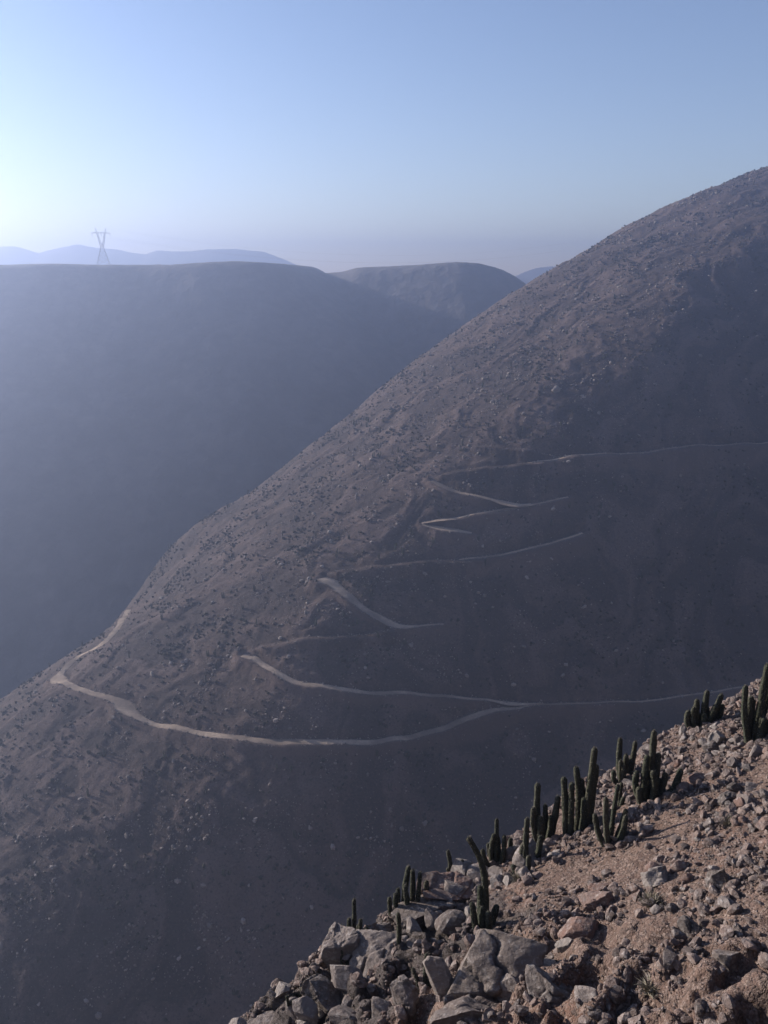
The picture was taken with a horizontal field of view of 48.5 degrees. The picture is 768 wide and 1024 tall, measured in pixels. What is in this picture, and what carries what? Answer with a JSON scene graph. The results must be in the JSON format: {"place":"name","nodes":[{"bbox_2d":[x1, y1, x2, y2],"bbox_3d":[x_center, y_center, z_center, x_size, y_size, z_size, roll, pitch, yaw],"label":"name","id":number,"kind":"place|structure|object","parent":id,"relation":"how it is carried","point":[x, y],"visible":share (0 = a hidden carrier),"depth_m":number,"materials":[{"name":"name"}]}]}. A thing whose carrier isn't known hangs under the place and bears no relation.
{"place":"outdoors","nodes":[
{"label":"outdoors","id":0,"kind":"place"},
{"bbox_2d":[0,244,295,264],"bbox_3d":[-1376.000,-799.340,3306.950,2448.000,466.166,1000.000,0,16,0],"label":"distant hills","id":1,"kind":"structure","parent":0,"point":[71,254],"depth_m":3377.81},
{"bbox_2d":[0,261,525,698],"bbox_3d":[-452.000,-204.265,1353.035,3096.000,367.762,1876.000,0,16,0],"label":"valley slope","id":2,"kind":"structure","parent":0,"point":[149,414],"depth_m":929.07,"materials":[{"name":"soil"}]},
{"bbox_2d":[93,229,110,263],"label":"power pylon","id":3,"kind":"object","parent":2,"relation":"on","point":[102,248],"visible":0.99,"depth_m":1076.32,"materials":[{"name":"metal"}]},
{"bbox_2d":[0,167,767,1023],"bbox_3d":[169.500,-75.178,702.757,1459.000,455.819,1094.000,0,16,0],"label":"hill","id":4,"kind":"structure","parent":0,"point":[228,899],"depth_m":462.77,"materials":[{"name":"soil"}]},
{"bbox_2d":[0,166,767,1023],"bbox_3d":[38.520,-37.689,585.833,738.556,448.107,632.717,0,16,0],"label":"scrub","id":5,"kind":"object","parent":4,"relation":"on","point":[198,634],"visible":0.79,"depth_m":496.10,"materials":[{"name":"plant"}]},
{"bbox_2d":[0,166,767,1021],"bbox_3d":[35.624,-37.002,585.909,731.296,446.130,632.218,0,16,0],"label":"hillside rocks","id":6,"kind":"object","parent":4,"relation":"on","point":[188,848],"visible":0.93,"depth_m":474.36,"materials":[{"name":"stone"}]},
{"bbox_2d":[552,386,560,392],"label":"boulder","id":7,"kind":"object","parent":4,"relation":"on","point":[556,389],"visible":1,"depth_m":563.55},
{"bbox_2d":[0,0,767,275],"label":"sky","id":8,"kind":"structure","parent":0,"point":[367,131],"materials":[{"name":"blue"}]},
{"bbox_2d":[49,442,767,744],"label":"dirt road","id":9,"kind":"structure","parent":0,"point":[125,707],"depth_m":442.43,"materials":[{"name":"soil"}]},
{"bbox_2d":[240,684,767,1023],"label":"stony ground","id":10,"kind":"structure","parent":0,"point":[748,993],"depth_m":19.22,"materials":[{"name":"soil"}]},
{"bbox_2d":[229,1017,246,1023],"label":"stone","id":11,"kind":"object","parent":10,"relation":"on","point":[238,1020],"visible":0.78,"depth_m":21.56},
{"bbox_2d":[246,1010,274,1023],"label":"stone","id":12,"kind":"object","parent":10,"relation":"on","point":[266,1017],"visible":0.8,"depth_m":21.56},
{"bbox_2d":[275,981,290,998],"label":"stone","id":13,"kind":"object","parent":10,"relation":"on","point":[282,988],"visible":0.99,"depth_m":22.00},
{"bbox_2d":[285,993,291,1006],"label":"stone","id":14,"kind":"object","parent":10,"relation":"on","point":[288,1003],"visible":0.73,"depth_m":20.78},
{"bbox_2d":[285,997,298,1022],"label":"stone","id":15,"kind":"object","parent":10,"relation":"on","point":[290,1012],"visible":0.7,"depth_m":20.73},
{"bbox_2d":[293,980,303,996],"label":"stone","id":16,"kind":"object","parent":10,"relation":"on","point":[297,994],"visible":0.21,"depth_m":22.10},
{"bbox_2d":[292,996,317,1023],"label":"stone","id":17,"kind":"object","parent":10,"relation":"on","point":[305,1008],"visible":0.99,"depth_m":20.42,"materials":[{"name":"stone"}]},
{"bbox_2d":[300,973,341,1017],"bbox_3d":[-1.423,12.056,21.180,1.038,1.102,0.846,12,20,37],"label":"boulder","id":18,"kind":"object","parent":10,"relation":"on","point":[322,992],"visible":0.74,"depth_m":20.97,"materials":[{"name":"stone"}]},
{"bbox_2d":[318,1007,323,1018],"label":"stone","id":19,"kind":"object","parent":10,"relation":"on","point":[320,1013],"visible":0.59,"depth_m":20.71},
{"bbox_2d":[320,921,359,971],"bbox_3d":[-1.050,11.703,22.914,1.150,1.248,1.078,-15,20,8],"label":"boulder","id":20,"kind":"object","parent":10,"relation":"on","point":[339,938],"visible":0.62,"depth_m":22.43,"materials":[{"name":"stone"}]},
{"bbox_2d":[328,1005,355,1023],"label":"stone","id":21,"kind":"object","parent":10,"relation":"on","point":[338,1014],"visible":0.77,"depth_m":19.62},
{"bbox_2d":[340,950,347,964],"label":"stone","id":22,"kind":"object","parent":10,"relation":"on","point":[341,956],"visible":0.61,"depth_m":22.38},
{"bbox_2d":[330,964,362,990],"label":"stone","id":23,"kind":"object","parent":10,"relation":"on","point":[340,975],"visible":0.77,"depth_m":21.10,"materials":[{"name":"stone"}]},
{"bbox_2d":[341,995,352,1007],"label":"boulder","id":24,"kind":"object","parent":10,"relation":"on","point":[347,1001],"visible":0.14,"depth_m":20.56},
{"bbox_2d":[329,897,369,929],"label":"columnar cactus","id":25,"kind":"object","parent":10,"relation":"on","point":[354,920],"visible":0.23,"depth_m":23.84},
{"bbox_2d":[360,922,377,929],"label":"boulder","id":26,"kind":"object","parent":10,"relation":"on","point":[373,926],"visible":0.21,"depth_m":23.77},
{"bbox_2d":[349,929,407,976],"bbox_3d":[-0.220,11.694,22.160,1.855,1.174,1.384,-15,6,21],"label":"boulder","id":27,"kind":"object","parent":10,"relation":"on","point":[374,946],"visible":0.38,"depth_m":22.23,"materials":[{"name":"stone"}]},
{"bbox_2d":[371,996,392,1017],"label":"boulder","id":28,"kind":"object","parent":10,"relation":"on","point":[378,1005],"visible":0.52,"depth_m":19.26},
{"bbox_2d":[375,922,392,931],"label":"boulder","id":29,"kind":"object","parent":10,"relation":"on","point":[385,926],"visible":0.49,"depth_m":23.61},
{"bbox_2d":[396,912,401,946],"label":"columnar cactus","id":30,"kind":"object","parent":10,"relation":"on","point":[399,929],"visible":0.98,"depth_m":21.92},
{"bbox_2d":[390,974,418,1017],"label":"boulder","id":31,"kind":"object","parent":10,"relation":"on","point":[404,990],"visible":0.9,"depth_m":18.92,"materials":[{"name":"stone"}]},
{"bbox_2d":[387,863,428,915],"bbox_3d":[0.683,10.852,23.886,1.316,2.208,0.680,0,16,0],"label":"columnar cactus","id":32,"kind":"object","parent":10,"relation":"on","point":[408,874],"visible":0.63,"depth_m":23.68,"materials":[{"name":"plant"}]},
{"bbox_2d":[407,938,416,948],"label":"stone","id":33,"kind":"object","parent":10,"relation":"on","point":[410,942],"visible":0.67,"depth_m":21.95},
{"bbox_2d":[406,916,421,935],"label":"stone","id":34,"kind":"object","parent":10,"relation":"on","point":[412,925],"visible":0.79,"depth_m":22.56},
{"bbox_2d":[410,952,430,986],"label":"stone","id":35,"kind":"object","parent":10,"relation":"on","point":[425,978],"visible":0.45,"depth_m":20.18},
{"bbox_2d":[391,894,455,928],"bbox_3d":[1.110,11.147,23.799,1.869,0.745,1.209,-15,11,-19],"label":"boulder","id":36,"kind":"object","parent":10,"relation":"on","point":[414,909],"visible":0.56,"depth_m":23.41,"materials":[{"name":"stone"}]},
{"bbox_2d":[424,907,438,930],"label":"stone","id":37,"kind":"object","parent":10,"relation":"on","point":[430,916],"visible":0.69,"depth_m":22.97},
{"bbox_2d":[422,956,453,995],"bbox_3d":[1.320,10.488,19.039,0.559,1.792,1.026,-22,13,-14],"label":"boulder","id":38,"kind":"object","parent":10,"relation":"on","point":[440,976],"visible":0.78,"depth_m":18.56,"materials":[{"name":"stone"}]},
{"bbox_2d":[416,871,473,901],"bbox_3d":[1.790,11.011,24.479,1.781,1.142,1.335,1,20,-8],"label":"boulder","id":39,"kind":"object","parent":10,"relation":"on","point":[436,891],"visible":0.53,"depth_m":24.23,"materials":[{"name":"stone"}]},
{"bbox_2d":[434,909,465,933],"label":"stone","id":40,"kind":"object","parent":10,"relation":"on","point":[448,921],"visible":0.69,"depth_m":22.53,"materials":[{"name":"stone"}]},
{"bbox_2d":[444,880,464,894],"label":"stone","id":41,"kind":"object","parent":10,"relation":"on","point":[451,887],"visible":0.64,"depth_m":24.11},
{"bbox_2d":[446,848,463,871],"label":"columnar cactus","id":42,"kind":"object","parent":10,"relation":"on","point":[449,859],"visible":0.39,"depth_m":25.45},
{"bbox_2d":[456,903,464,909],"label":"stone","id":43,"kind":"object","parent":10,"relation":"on","point":[459,906],"visible":0.82,"depth_m":23.65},
{"bbox_2d":[451,858,473,875],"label":"stone","id":44,"kind":"object","parent":10,"relation":"on","point":[459,866],"visible":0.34,"depth_m":25.31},
{"bbox_2d":[428,994,499,1023],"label":"boulder","id":45,"kind":"object","parent":10,"relation":"on","point":[455,1011],"visible":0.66,"depth_m":17.51,"materials":[{"name":"stone"}]},
{"bbox_2d":[465,906,469,916],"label":"stone","id":46,"kind":"object","parent":10,"relation":"on","point":[467,910],"visible":0.37,"depth_m":22.65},
{"bbox_2d":[467,863,488,881],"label":"stone","id":47,"kind":"object","parent":10,"relation":"on","point":[473,871],"visible":0.45,"depth_m":25.03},
{"bbox_2d":[466,835,499,933],"bbox_3d":[2.430,9.520,21.253,0.938,3.278,0.850,6,17,20],"label":"columnar cactus","id":48,"kind":"object","parent":10,"relation":"on","point":[483,917],"visible":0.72,"depth_m":21.25,"materials":[{"name":"plant"}]},
{"bbox_2d":[488,865,502,875],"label":"stone","id":49,"kind":"object","parent":10,"relation":"on","point":[493,870],"visible":0.78,"depth_m":24.68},
{"bbox_2d":[480,817,512,867],"bbox_3d":[3.333,9.843,25.254,1.071,1.884,0.650,0,16,0],"label":"columnar cactus","id":50,"kind":"object","parent":10,"relation":"on","point":[496,853],"visible":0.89,"depth_m":25.16,"materials":[{"name":"plant"}]},
{"bbox_2d":[446,929,547,999],"bbox_3d":[2.421,10.457,18.877,2.092,2.512,2.244,10,19,33],"label":"boulder","id":51,"kind":"object","parent":10,"relation":"on","point":[491,958],"visible":0.48,"depth_m":18.34,"materials":[{"name":"stone"}]},
{"bbox_2d":[490,874,503,887],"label":"stone","id":52,"kind":"object","parent":10,"relation":"on","point":[497,877],"visible":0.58,"depth_m":23.85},
{"bbox_2d":[243,677,767,1023],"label":"rubble","id":53,"kind":"object","parent":10,"relation":"on","point":[623,1013],"visible":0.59,"depth_m":20.67,"materials":[{"name":"stone"}]},
{"bbox_2d":[495,973,519,1002],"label":"boulder","id":54,"kind":"object","parent":10,"relation":"on","point":[508,981],"visible":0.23,"depth_m":18.02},
{"bbox_2d":[503,875,512,885],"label":"stone","id":55,"kind":"object","parent":10,"relation":"on","point":[506,880],"visible":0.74,"depth_m":23.50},
{"bbox_2d":[505,846,518,859],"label":"stone","id":56,"kind":"object","parent":10,"relation":"on","point":[510,850],"visible":0.5,"depth_m":25.17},
{"bbox_2d":[508,871,519,881],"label":"dry shrub","id":57,"kind":"object","parent":10,"relation":"on","point":[515,877],"visible":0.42,"depth_m":23.44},
{"bbox_2d":[517,866,529,877],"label":"stone","id":58,"kind":"object","parent":10,"relation":"on","point":[522,871],"visible":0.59,"depth_m":23.40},
{"bbox_2d":[512,838,536,867],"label":"stone","id":59,"kind":"object","parent":10,"relation":"on","point":[518,861],"visible":0.44,"depth_m":24.23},
{"bbox_2d":[511,816,542,874],"bbox_3d":[4.052,9.474,24.113,0.686,1.967,0.956,12,20,38],"label":"columnar cactus","id":60,"kind":"object","parent":10,"relation":"on","point":[524,849],"visible":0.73,"depth_m":24.07,"materials":[{"name":"plant"}]},
{"bbox_2d":[530,781,560,842],"bbox_3d":[4.821,9.208,25.532,0.963,2.268,0.734,3,16,12],"label":"columnar cactus","id":61,"kind":"object","parent":10,"relation":"on","point":[544,825],"visible":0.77,"depth_m":25.49,"materials":[{"name":"plant"}]},
{"bbox_2d":[541,843,549,853],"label":"stone","id":62,"kind":"object","parent":10,"relation":"on","point":[545,846],"visible":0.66,"depth_m":24.50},
{"bbox_2d":[525,963,570,1004],"bbox_3d":[3.430,9.749,17.198,1.045,0.920,0.889,-2,5,-12],"label":"boulder","id":63,"kind":"object","parent":10,"relation":"on","point":[538,981],"visible":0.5,"depth_m":17.11,"materials":[{"name":"stone"}]},
{"bbox_2d":[544,954,555,965],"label":"boulder","id":64,"kind":"object","parent":10,"relation":"on","point":[548,961],"visible":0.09,"depth_m":18.79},
{"bbox_2d":[552,849,560,856],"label":"stone","id":65,"kind":"object","parent":10,"relation":"on","point":[556,852],"visible":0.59,"depth_m":23.83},
{"bbox_2d":[555,937,572,952],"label":"boulder","id":66,"kind":"object","parent":10,"relation":"on","point":[562,945],"visible":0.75,"depth_m":18.86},
{"bbox_2d":[557,916,598,939],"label":"boulder","id":67,"kind":"object","parent":10,"relation":"on","point":[576,927],"visible":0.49,"depth_m":19.36,"materials":[{"name":"stone"}]},
{"bbox_2d":[561,746,598,835],"bbox_3d":[5.668,8.161,24.782,1.183,3.261,0.613,0,16,0],"label":"columnar cactus","id":68,"kind":"object","parent":10,"relation":"on","point":[582,806],"visible":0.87,"depth_m":24.73,"materials":[{"name":"plant"}]},
{"bbox_2d":[574,985,598,1008],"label":"boulder","id":69,"kind":"object","parent":10,"relation":"on","point":[584,993],"visible":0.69,"depth_m":16.30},
{"bbox_2d":[577,890,614,912],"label":"boulder","id":70,"kind":"object","parent":10,"relation":"on","point":[589,900],"visible":0.69,"depth_m":20.16,"materials":[{"name":"stone"}]},
{"bbox_2d":[588,883,608,890],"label":"boulder","id":71,"kind":"object","parent":10,"relation":"on","point":[595,886],"visible":0.49,"depth_m":20.83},
{"bbox_2d":[592,783,628,846],"bbox_3d":[6.111,8.319,23.080,1.027,2.029,0.621,0,16,0],"label":"columnar cactus","id":72,"kind":"object","parent":10,"relation":"on","point":[620,833],"visible":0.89,"depth_m":23.03,"materials":[{"name":"plant"}]},
{"bbox_2d":[617,781,625,805],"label":"columnar cactus","id":73,"kind":"object","parent":10,"relation":"on","point":[621,799],"visible":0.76,"depth_m":25.40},
{"bbox_2d":[611,737,636,784],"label":"columnar cactus","id":74,"kind":"object","parent":10,"relation":"on","point":[625,766],"visible":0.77,"depth_m":27.67,"materials":[{"name":"plant"}]},
{"bbox_2d":[637,744,648,754],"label":"stone","id":75,"kind":"object","parent":10,"relation":"on","point":[645,747],"visible":0.36,"depth_m":29.41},
{"bbox_2d":[634,970,659,1000],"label":"dry shrub","id":76,"kind":"object","parent":10,"relation":"on","point":[649,989],"visible":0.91,"depth_m":16.22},
{"bbox_2d":[639,897,660,906],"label":"stone","id":77,"kind":"object","parent":10,"relation":"on","point":[649,902],"visible":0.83,"depth_m":19.22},
{"bbox_2d":[637,885,666,909],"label":"dry shrub","id":78,"kind":"object","parent":10,"relation":"on","point":[652,895],"visible":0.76,"depth_m":19.33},
{"bbox_2d":[645,861,658,870],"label":"stone","id":79,"kind":"object","parent":10,"relation":"on","point":[651,864],"visible":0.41,"depth_m":20.68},
{"bbox_2d":[640,866,668,886],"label":"boulder","id":80,"kind":"object","parent":10,"relation":"on","point":[654,876],"visible":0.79,"depth_m":19.93,"materials":[{"name":"stone"}]},
{"bbox_2d":[649,904,663,914],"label":"stone","id":81,"kind":"object","parent":10,"relation":"on","point":[654,909],"visible":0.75,"depth_m":18.87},
{"bbox_2d":[631,729,683,803],"bbox_3d":[7.840,7.438,24.469,1.440,2.647,0.780,7,17,23],"label":"columnar cactus","id":82,"kind":"object","parent":10,"relation":"on","point":[653,784],"visible":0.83,"depth_m":24.46,"materials":[{"name":"plant"}]},
{"bbox_2d":[663,948,678,970],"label":"boulder","id":83,"kind":"object","parent":10,"relation":"on","point":[670,957],"visible":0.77,"depth_m":16.22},
{"bbox_2d":[667,759,680,768],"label":"stone","id":84,"kind":"object","parent":10,"relation":"on","point":[676,763],"visible":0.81,"depth_m":26.70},
{"bbox_2d":[669,860,686,872],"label":"stone","id":85,"kind":"object","parent":10,"relation":"on","point":[677,865],"visible":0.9,"depth_m":20.07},
{"bbox_2d":[676,782,688,793],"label":"stone","id":86,"kind":"object","parent":10,"relation":"on","point":[681,787],"visible":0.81,"depth_m":24.32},
{"bbox_2d":[679,726,686,734],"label":"stone","id":87,"kind":"object","parent":10,"relation":"on","point":[682,729],"visible":0.64,"depth_m":29.34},
{"bbox_2d":[681,873,694,882],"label":"stone","id":88,"kind":"object","parent":10,"relation":"on","point":[687,877],"visible":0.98,"depth_m":19.48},
{"bbox_2d":[677,915,700,936],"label":"boulder","id":89,"kind":"object","parent":10,"relation":"on","point":[686,925],"visible":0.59,"depth_m":17.34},
{"bbox_2d":[688,772,704,785],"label":"stone","id":90,"kind":"object","parent":10,"relation":"on","point":[693,778],"visible":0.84,"depth_m":24.59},
{"bbox_2d":[698,738,706,745],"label":"stone","id":91,"kind":"object","parent":10,"relation":"on","point":[702,741],"visible":0.63,"depth_m":27.39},
{"bbox_2d":[684,690,724,727],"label":"columnar cactus","id":92,"kind":"object","parent":10,"relation":"on","point":[694,717],"visible":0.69,"depth_m":29.28,"materials":[{"name":"plant"}]},
{"bbox_2d":[702,817,714,828],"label":"stone","id":93,"kind":"object","parent":10,"relation":"on","point":[709,821],"visible":0.88,"depth_m":21.53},
{"bbox_2d":[702,740,718,751],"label":"stone","id":94,"kind":"object","parent":10,"relation":"on","point":[709,745],"visible":0.65,"depth_m":26.84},
{"bbox_2d":[708,865,718,869],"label":"stone","id":95,"kind":"object","parent":10,"relation":"on","point":[713,867],"visible":0.76,"depth_m":19.39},
{"bbox_2d":[709,721,721,728],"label":"stone","id":96,"kind":"object","parent":10,"relation":"on","point":[714,726],"visible":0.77,"depth_m":28.30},
{"bbox_2d":[704,868,728,888],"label":"boulder","id":97,"kind":"object","parent":10,"relation":"on","point":[716,878],"visible":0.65,"depth_m":18.52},
{"bbox_2d":[707,730,725,743],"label":"boulder","id":98,"kind":"object","parent":10,"relation":"on","point":[718,737],"visible":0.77,"depth_m":27.14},
{"bbox_2d":[718,744,728,750],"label":"stone","id":99,"kind":"object","parent":10,"relation":"on","point":[723,747],"visible":0.67,"depth_m":26.47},
{"bbox_2d":[712,949,739,973],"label":"boulder","id":100,"kind":"object","parent":10,"relation":"on","point":[727,960],"visible":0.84,"depth_m":15.91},
{"bbox_2d":[717,896,734,907],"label":"stone","id":101,"kind":"object","parent":10,"relation":"on","point":[724,902],"visible":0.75,"depth_m":17.73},
{"bbox_2d":[719,815,732,826],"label":"dry shrub","id":102,"kind":"object","parent":10,"relation":"on","point":[726,823],"visible":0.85,"depth_m":21.24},
{"bbox_2d":[716,790,736,805],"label":"boulder","id":103,"kind":"object","parent":10,"relation":"on","point":[723,797],"visible":0.8,"depth_m":22.65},
{"bbox_2d":[726,756,738,767],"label":"stone","id":104,"kind":"object","parent":10,"relation":"on","point":[732,762],"visible":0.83,"depth_m":24.66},
{"bbox_2d":[726,782,742,791],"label":"stone","id":105,"kind":"object","parent":10,"relation":"on","point":[733,786],"visible":1,"depth_m":23.16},
{"bbox_2d":[733,735,740,744],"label":"stone","id":106,"kind":"object","parent":10,"relation":"on","point":[736,739],"visible":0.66,"depth_m":26.59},
{"bbox_2d":[733,797,744,806],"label":"stone","id":107,"kind":"object","parent":10,"relation":"on","point":[738,801],"visible":0.72,"depth_m":22.12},
{"bbox_2d":[738,816,745,822],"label":"stone","id":108,"kind":"object","parent":10,"relation":"on","point":[741,819],"visible":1,"depth_m":21.05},
{"bbox_2d":[736,794,753,803],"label":"stone","id":109,"kind":"object","parent":10,"relation":"on","point":[747,799],"visible":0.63,"depth_m":22.09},
{"bbox_2d":[742,763,750,771],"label":"stone","id":110,"kind":"object","parent":10,"relation":"on","point":[746,767],"visible":1,"depth_m":24.20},
{"bbox_2d":[745,781,757,791],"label":"stone","id":111,"kind":"object","parent":10,"relation":"on","point":[750,786],"visible":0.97,"depth_m":23.03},
{"bbox_2d":[740,662,767,742],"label":"columnar cactus","id":112,"kind":"object","parent":10,"relation":"on","point":[754,720],"visible":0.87,"depth_m":25.83,"materials":[{"name":"plant"}]},
{"bbox_2d":[749,745,762,757],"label":"stone","id":113,"kind":"object","parent":10,"relation":"on","point":[756,750],"visible":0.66,"depth_m":24.96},
{"bbox_2d":[755,817,767,830],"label":"stone","id":114,"kind":"object","parent":10,"relation":"on","point":[762,824],"visible":0.99,"depth_m":20.45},
{"bbox_2d":[757,839,767,848],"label":"stone","id":115,"kind":"object","parent":10,"relation":"on","point":[762,843],"visible":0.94,"depth_m":19.52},
{"bbox_2d":[759,788,767,799],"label":"stone","id":116,"kind":"object","parent":10,"relation":"on","point":[763,793],"visible":0.91,"depth_m":22.14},
{"bbox_2d":[515,266,554,283],"bbox_3d":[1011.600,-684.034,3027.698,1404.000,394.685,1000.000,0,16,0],"label":"distant hills","id":117,"kind":"structure","parent":0,"point":[526,277],"depth_m":3147.58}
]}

